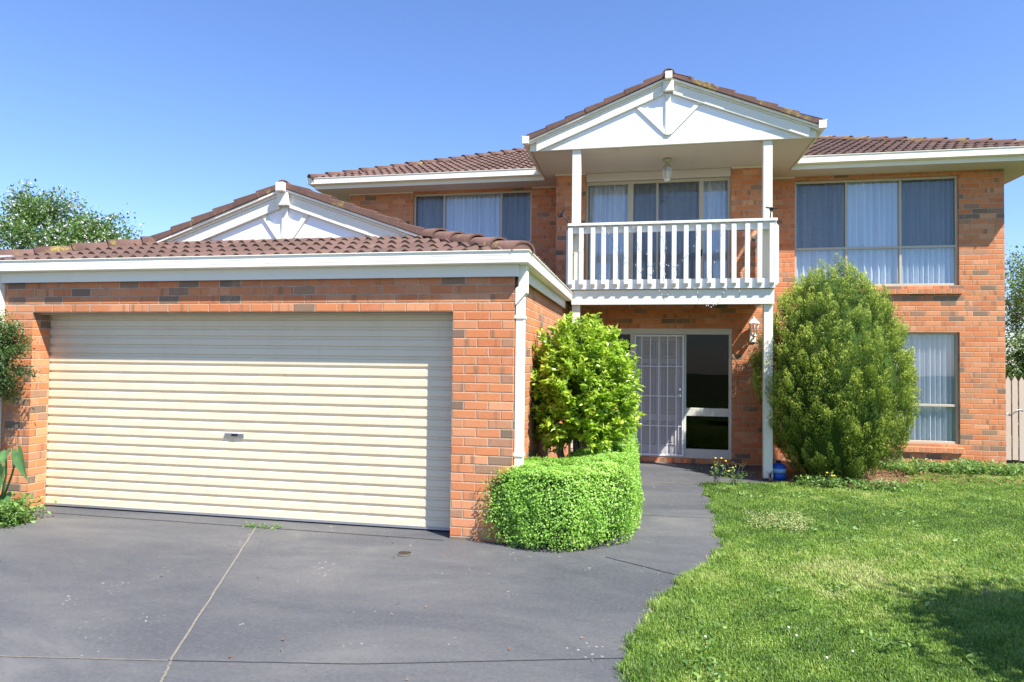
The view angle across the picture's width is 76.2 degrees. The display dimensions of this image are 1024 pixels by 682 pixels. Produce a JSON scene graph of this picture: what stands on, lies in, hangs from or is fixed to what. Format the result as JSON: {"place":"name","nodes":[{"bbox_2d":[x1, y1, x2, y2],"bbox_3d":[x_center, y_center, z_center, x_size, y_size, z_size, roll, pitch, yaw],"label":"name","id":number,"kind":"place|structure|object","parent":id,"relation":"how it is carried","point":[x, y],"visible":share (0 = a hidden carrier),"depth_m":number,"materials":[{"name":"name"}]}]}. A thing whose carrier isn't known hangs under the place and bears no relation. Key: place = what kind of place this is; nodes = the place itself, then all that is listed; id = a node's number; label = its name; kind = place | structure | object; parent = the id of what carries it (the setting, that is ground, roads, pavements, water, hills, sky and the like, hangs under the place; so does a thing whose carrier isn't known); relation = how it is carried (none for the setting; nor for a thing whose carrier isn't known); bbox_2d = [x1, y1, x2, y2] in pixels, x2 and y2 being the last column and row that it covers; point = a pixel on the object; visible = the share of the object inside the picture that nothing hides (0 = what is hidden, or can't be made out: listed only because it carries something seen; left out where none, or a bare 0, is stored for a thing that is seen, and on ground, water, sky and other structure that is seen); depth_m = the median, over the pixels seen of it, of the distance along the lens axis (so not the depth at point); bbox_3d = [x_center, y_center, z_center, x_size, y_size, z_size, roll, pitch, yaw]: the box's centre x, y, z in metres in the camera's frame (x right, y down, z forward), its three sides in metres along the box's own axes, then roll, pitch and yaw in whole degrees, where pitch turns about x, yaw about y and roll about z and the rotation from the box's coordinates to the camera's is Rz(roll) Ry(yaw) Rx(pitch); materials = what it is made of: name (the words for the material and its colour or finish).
{"place":"outdoors","nodes":[
{"label":"outdoors","id":0,"kind":"place"},
{"bbox_2d":[243,521,282,529],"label":"joint grass","id":1,"kind":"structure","parent":0,"point":[264,525],"depth_m":6.56,"materials":[{"name":"green plant"}]},
{"bbox_2d":[29,527,657,679],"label":"fallen leaves","id":2,"kind":"object","parent":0,"point":[391,613],"visible":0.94,"depth_m":4.51,"materials":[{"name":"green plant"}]},
{"bbox_2d":[0,461,782,681],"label":"driveway","id":3,"kind":"structure","parent":0,"point":[321,603],"depth_m":4.71,"materials":[{"name":"grey concrete"}]},
{"bbox_2d":[0,445,27,520],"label":"arum plant","id":4,"kind":"object","parent":3,"relation":"on","point":[17,457],"visible":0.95,"depth_m":6.53,"materials":[{"name":"green plant"}]},
{"bbox_2d":[0,308,43,405],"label":"leaved shrub","id":5,"kind":"object","parent":3,"relation":"on","point":[9,348],"visible":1,"depth_m":6.83,"materials":[{"name":"green plant"}]},
{"bbox_2d":[0,491,56,528],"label":"ground weeds","id":6,"kind":"object","parent":3,"relation":"on","point":[12,511],"visible":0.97,"depth_m":6.58,"materials":[{"name":"green plant"}]},
{"bbox_2d":[0,655,167,660],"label":"driveway joint","id":7,"kind":"object","parent":3,"relation":"on","point":[82,658],"visible":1,"depth_m":3.70,"materials":[{"name":"grey concrete"}]},
{"bbox_2d":[160,527,255,681],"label":"driveway joint","id":8,"kind":"object","parent":3,"relation":"on","point":[174,653],"visible":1,"depth_m":4.32,"materials":[{"name":"beige concrete"}]},
{"bbox_2d":[46,512,438,539],"bbox_3d":[-2.996,1.868,6.656,4.803,0.001,0.020,0,-2,12],"label":"driveway joint","id":9,"kind":"object","parent":3,"relation":"on","point":[250,526],"visible":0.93,"depth_m":6.58,"materials":[{"name":"grey concrete"}]},
{"bbox_2d":[174,658,606,663],"bbox_3d":[-0.638,1.819,3.710,2.609,0.001,0.062,1,-1,-2],"label":"driveway joint","id":10,"kind":"object","parent":3,"relation":"on","point":[380,663],"visible":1,"depth_m":3.69,"materials":[{"name":"grey concrete"}]},
{"bbox_2d":[397,551,411,555],"bbox_3d":[-0.942,1.863,5.737,0.131,0.009,0.131,0,-2,11],"label":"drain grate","id":11,"kind":"object","parent":3,"relation":"in","point":[403,553],"visible":1,"depth_m":5.72,"materials":[{"name":"metal"}]},
{"bbox_2d":[478,431,644,551],"bbox_3d":[0.744,1.508,7.570,1.553,0.912,3.731,0,-2,11],"label":"box hedge","id":12,"kind":"object","parent":3,"relation":"on","point":[581,497],"visible":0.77,"depth_m":5.98,"materials":[{"name":"green plant"}]},
{"bbox_2d":[530,311,645,458],"bbox_3d":[0.819,0.800,7.391,1.447,2.265,1.469,2,-2,-36],"label":"camellia bush","id":13,"kind":"object","parent":3,"relation":"on","point":[581,377],"visible":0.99,"depth_m":7.04,"materials":[{"name":"green plant"}]},
{"bbox_2d":[608,557,680,575],"bbox_3d":[1.123,1.884,5.441,0.807,0.001,0.019,-1,-2,42],"label":"driveway joint","id":14,"kind":"object","parent":3,"relation":"on","point":[644,566],"visible":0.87,"depth_m":5.46,"materials":[{"name":"grey concrete"}]},
{"bbox_2d":[773,460,785,479],"bbox_3d":[3.917,1.888,9.601,0.211,0.270,0.211,0,-2,11],"label":"water bottle","id":15,"kind":"object","parent":3,"relation":"on","point":[779,470],"visible":0.8,"depth_m":9.52,"materials":[{"name":"blue plastic"}]},
{"bbox_2d":[0,0,1023,364],"label":"sky","id":16,"kind":"structure","parent":0,"point":[176,111],"materials":[{"name":"blue"}]},
{"bbox_2d":[768,471,772,481],"bbox_3d":[3.707,1.937,9.365,0.072,0.156,0.072,2,-2,-38],"label":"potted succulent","id":17,"kind":"object","parent":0,"point":[770,478],"visible":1,"depth_m":9.35,"materials":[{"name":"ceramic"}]},
{"bbox_2d":[613,470,1023,681],"bbox_3d":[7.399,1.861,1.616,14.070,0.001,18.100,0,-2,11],"label":"lawn","id":18,"kind":"structure","parent":0,"point":[839,620],"depth_m":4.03,"materials":[{"name":"plant"}]},
{"bbox_2d":[710,457,728,484],"bbox_3d":[2.851,1.797,8.986,0.282,0.398,0.238,0,-2,11],"label":"flowering weed","id":19,"kind":"object","parent":18,"relation":"on","point":[715,470],"visible":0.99,"depth_m":8.97,"materials":[{"name":"plant"}]},
{"bbox_2d":[724,460,747,484],"bbox_3d":[3.084,1.836,9.033,0.316,0.378,0.332,0,-2,11],"label":"flowering weed","id":20,"kind":"object","parent":18,"relation":"on","point":[734,480],"visible":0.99,"depth_m":9.02,"materials":[{"name":"plant"}]},
{"bbox_2d":[731,508,815,532],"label":"pale weed flowers","id":21,"kind":"object","parent":18,"relation":"on","point":[779,518],"visible":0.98,"depth_m":6.86,"materials":[{"name":"beige plant"}]},
{"bbox_2d":[822,470,838,487],"bbox_3d":[4.304,1.871,8.828,0.207,0.276,0.167,1,-1,-2],"label":"flowering weed","id":22,"kind":"object","parent":18,"relation":"on","point":[829,480],"visible":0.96,"depth_m":8.82,"materials":[{"name":"plant"}]},
{"bbox_2d":[682,467,1023,681],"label":"lawn weeds","id":23,"kind":"object","parent":18,"relation":"on","point":[811,610],"visible":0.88,"depth_m":5.46,"materials":[{"name":"green plant"}]},
{"bbox_2d":[896,457,934,474],"bbox_3d":[6.071,1.920,9.947,0.586,0.272,0.767,2,-2,-36],"label":"strap leaf plant","id":24,"kind":"object","parent":18,"relation":"on","point":[912,469],"visible":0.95,"depth_m":9.92,"materials":[{"name":"green plant"}]},
{"bbox_2d":[876,456,1023,476],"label":"wall weeds","id":25,"kind":"object","parent":18,"relation":"on","point":[969,466],"depth_m":10.22,"materials":[{"name":"green plant"}]},
{"bbox_2d":[773,460,930,487],"bbox_3d":[6.068,2.058,9.900,4.050,0.001,2.540,0,-2,11],"label":"garden bed","id":26,"kind":"object","parent":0,"point":[789,470],"visible":0.06,"depth_m":9.80,"materials":[{"name":"brown soil"}]},
{"bbox_2d":[746,253,921,481],"bbox_3d":[4.738,0.363,9.767,2.352,3.346,2.527,0,-2,11],"label":"conifer bush","id":27,"kind":"object","parent":26,"relation":"on","point":[838,389],"visible":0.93,"depth_m":9.06,"materials":[{"name":"green plant"}]},
{"bbox_2d":[792,473,907,490],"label":"bed weeds","id":28,"kind":"object","parent":26,"relation":"on","point":[863,484],"visible":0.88,"depth_m":8.88,"materials":[{"name":"green plant"}]},
{"bbox_2d":[862,466,1023,485],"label":"bark chips","id":29,"kind":"object","parent":26,"relation":"on","point":[897,476],"visible":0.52,"depth_m":9.77,"materials":[{"name":"brown wood"}]},
{"bbox_2d":[783,436,1023,481],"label":"ground","id":30,"kind":"structure","parent":0,"point":[1011,461],"depth_m":11.63,"materials":[{"name":"green plant"}]},
{"bbox_2d":[0,178,143,249],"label":"blossom tree","id":31,"kind":"object","parent":30,"relation":"on","point":[26,218],"visible":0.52,"depth_m":17.97,"materials":[{"name":"green plant"}]},
{"bbox_2d":[0,68,1023,542],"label":"brick house","id":32,"kind":"structure","parent":30,"relation":"on","point":[348,348],"depth_m":7.95,"materials":[{"name":"brick"}]},
{"bbox_2d":[45,315,452,531],"bbox_3d":[-2.903,0.764,6.958,4.850,2.224,0.058,0,-2,11],"label":"garage door","id":33,"kind":"structure","parent":32,"relation":"in","point":[325,419],"depth_m":6.92,"materials":[{"name":"beige metal"}]},
{"bbox_2d":[414,190,531,241],"bbox_3d":[-0.767,-2.386,12.748,2.398,1.100,0.143,0,-2,11],"label":"window","id":34,"kind":"structure","parent":32,"relation":"in","point":[505,214],"depth_m":12.75,"materials":[{"name":"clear glass"}]},
{"bbox_2d":[558,209,569,223],"bbox_3d":[0.793,-1.908,10.025,0.199,0.243,0.109,0,-2,11],"label":"solar light","id":35,"kind":"object","parent":32,"relation":"on","point":[561,214],"visible":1,"depth_m":10.01,"materials":[{"name":"black plastic"}]},
{"bbox_2d":[570,226,743,306],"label":"string lights","id":36,"kind":"object","parent":32,"relation":"hanging from","point":[670,265],"visible":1,"depth_m":9.65,"materials":[{"name":"plastic"}]},
{"bbox_2d":[585,177,730,289],"bbox_3d":[2.506,-1.855,11.326,2.464,1.950,0.222,0,-2,11],"label":"balcony door","id":37,"kind":"structure","parent":32,"relation":"in","point":[688,198],"depth_m":11.36,"materials":[{"name":"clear glass"}]},
{"bbox_2d":[634,334,681,454],"bbox_3d":[2.513,0.920,11.203,0.834,2.063,0.054,0,-2,11],"label":"front door","id":38,"kind":"structure","parent":32,"relation":"in","point":[658,344],"depth_m":11.18,"materials":[{"name":"paint"}]},
{"bbox_2d":[659,158,674,181],"bbox_3d":[2.505,-2.760,10.546,0.182,0.369,0.197,2,-2,-37],"label":"ceiling lantern","id":39,"kind":"object","parent":32,"relation":"hanging from","point":[667,166],"visible":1,"depth_m":10.51,"materials":[{"name":"beige metal"}]},
{"bbox_2d":[748,316,758,342],"bbox_3d":[3.972,-0.191,10.733,0.173,0.425,0.229,0,-2,11],"label":"wall lantern","id":40,"kind":"object","parent":32,"relation":"attached to","point":[753,335],"depth_m":10.72,"materials":[{"name":"white metal"}]},
{"bbox_2d":[765,206,776,217],"bbox_3d":[3.756,-1.867,9.462,0.154,0.190,0.097,0,-2,11],"label":"solar light","id":41,"kind":"object","parent":32,"relation":"on","point":[771,209],"visible":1,"depth_m":9.44,"materials":[{"name":"black plastic"}]},
{"bbox_2d":[795,176,957,285],"bbox_3d":[6.270,-1.874,11.364,2.629,1.965,0.142,0,-2,11],"label":"window","id":42,"kind":"structure","parent":32,"relation":"in","point":[900,231],"depth_m":11.36,"materials":[{"name":"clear glass"}]},
{"bbox_2d":[889,332,958,443],"bbox_3d":[6.601,0.788,11.225,1.914,1.975,0.143,0,-2,11],"label":"window","id":43,"kind":"structure","parent":32,"relation":"in","point":[936,353],"depth_m":11.13,"materials":[{"name":"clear glass"}]},
{"bbox_2d":[1005,330,1023,441],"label":"evergreen shrub","id":44,"kind":"object","parent":30,"relation":"on","point":[1016,370],"visible":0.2,"depth_m":12.38,"materials":[{"name":"green plant"}]},
{"bbox_2d":[1005,244,1023,345],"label":"garden tree","id":45,"kind":"object","parent":30,"relation":"on","point":[1012,314],"visible":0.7,"depth_m":13.67,"materials":[{"name":"green plant"}]},
{"bbox_2d":[1006,376,1023,460],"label":"picket fence","id":46,"kind":"object","parent":30,"relation":"on","point":[1015,396],"visible":0.41,"depth_m":11.41,"materials":[{"name":"beige paint"}]}
]}

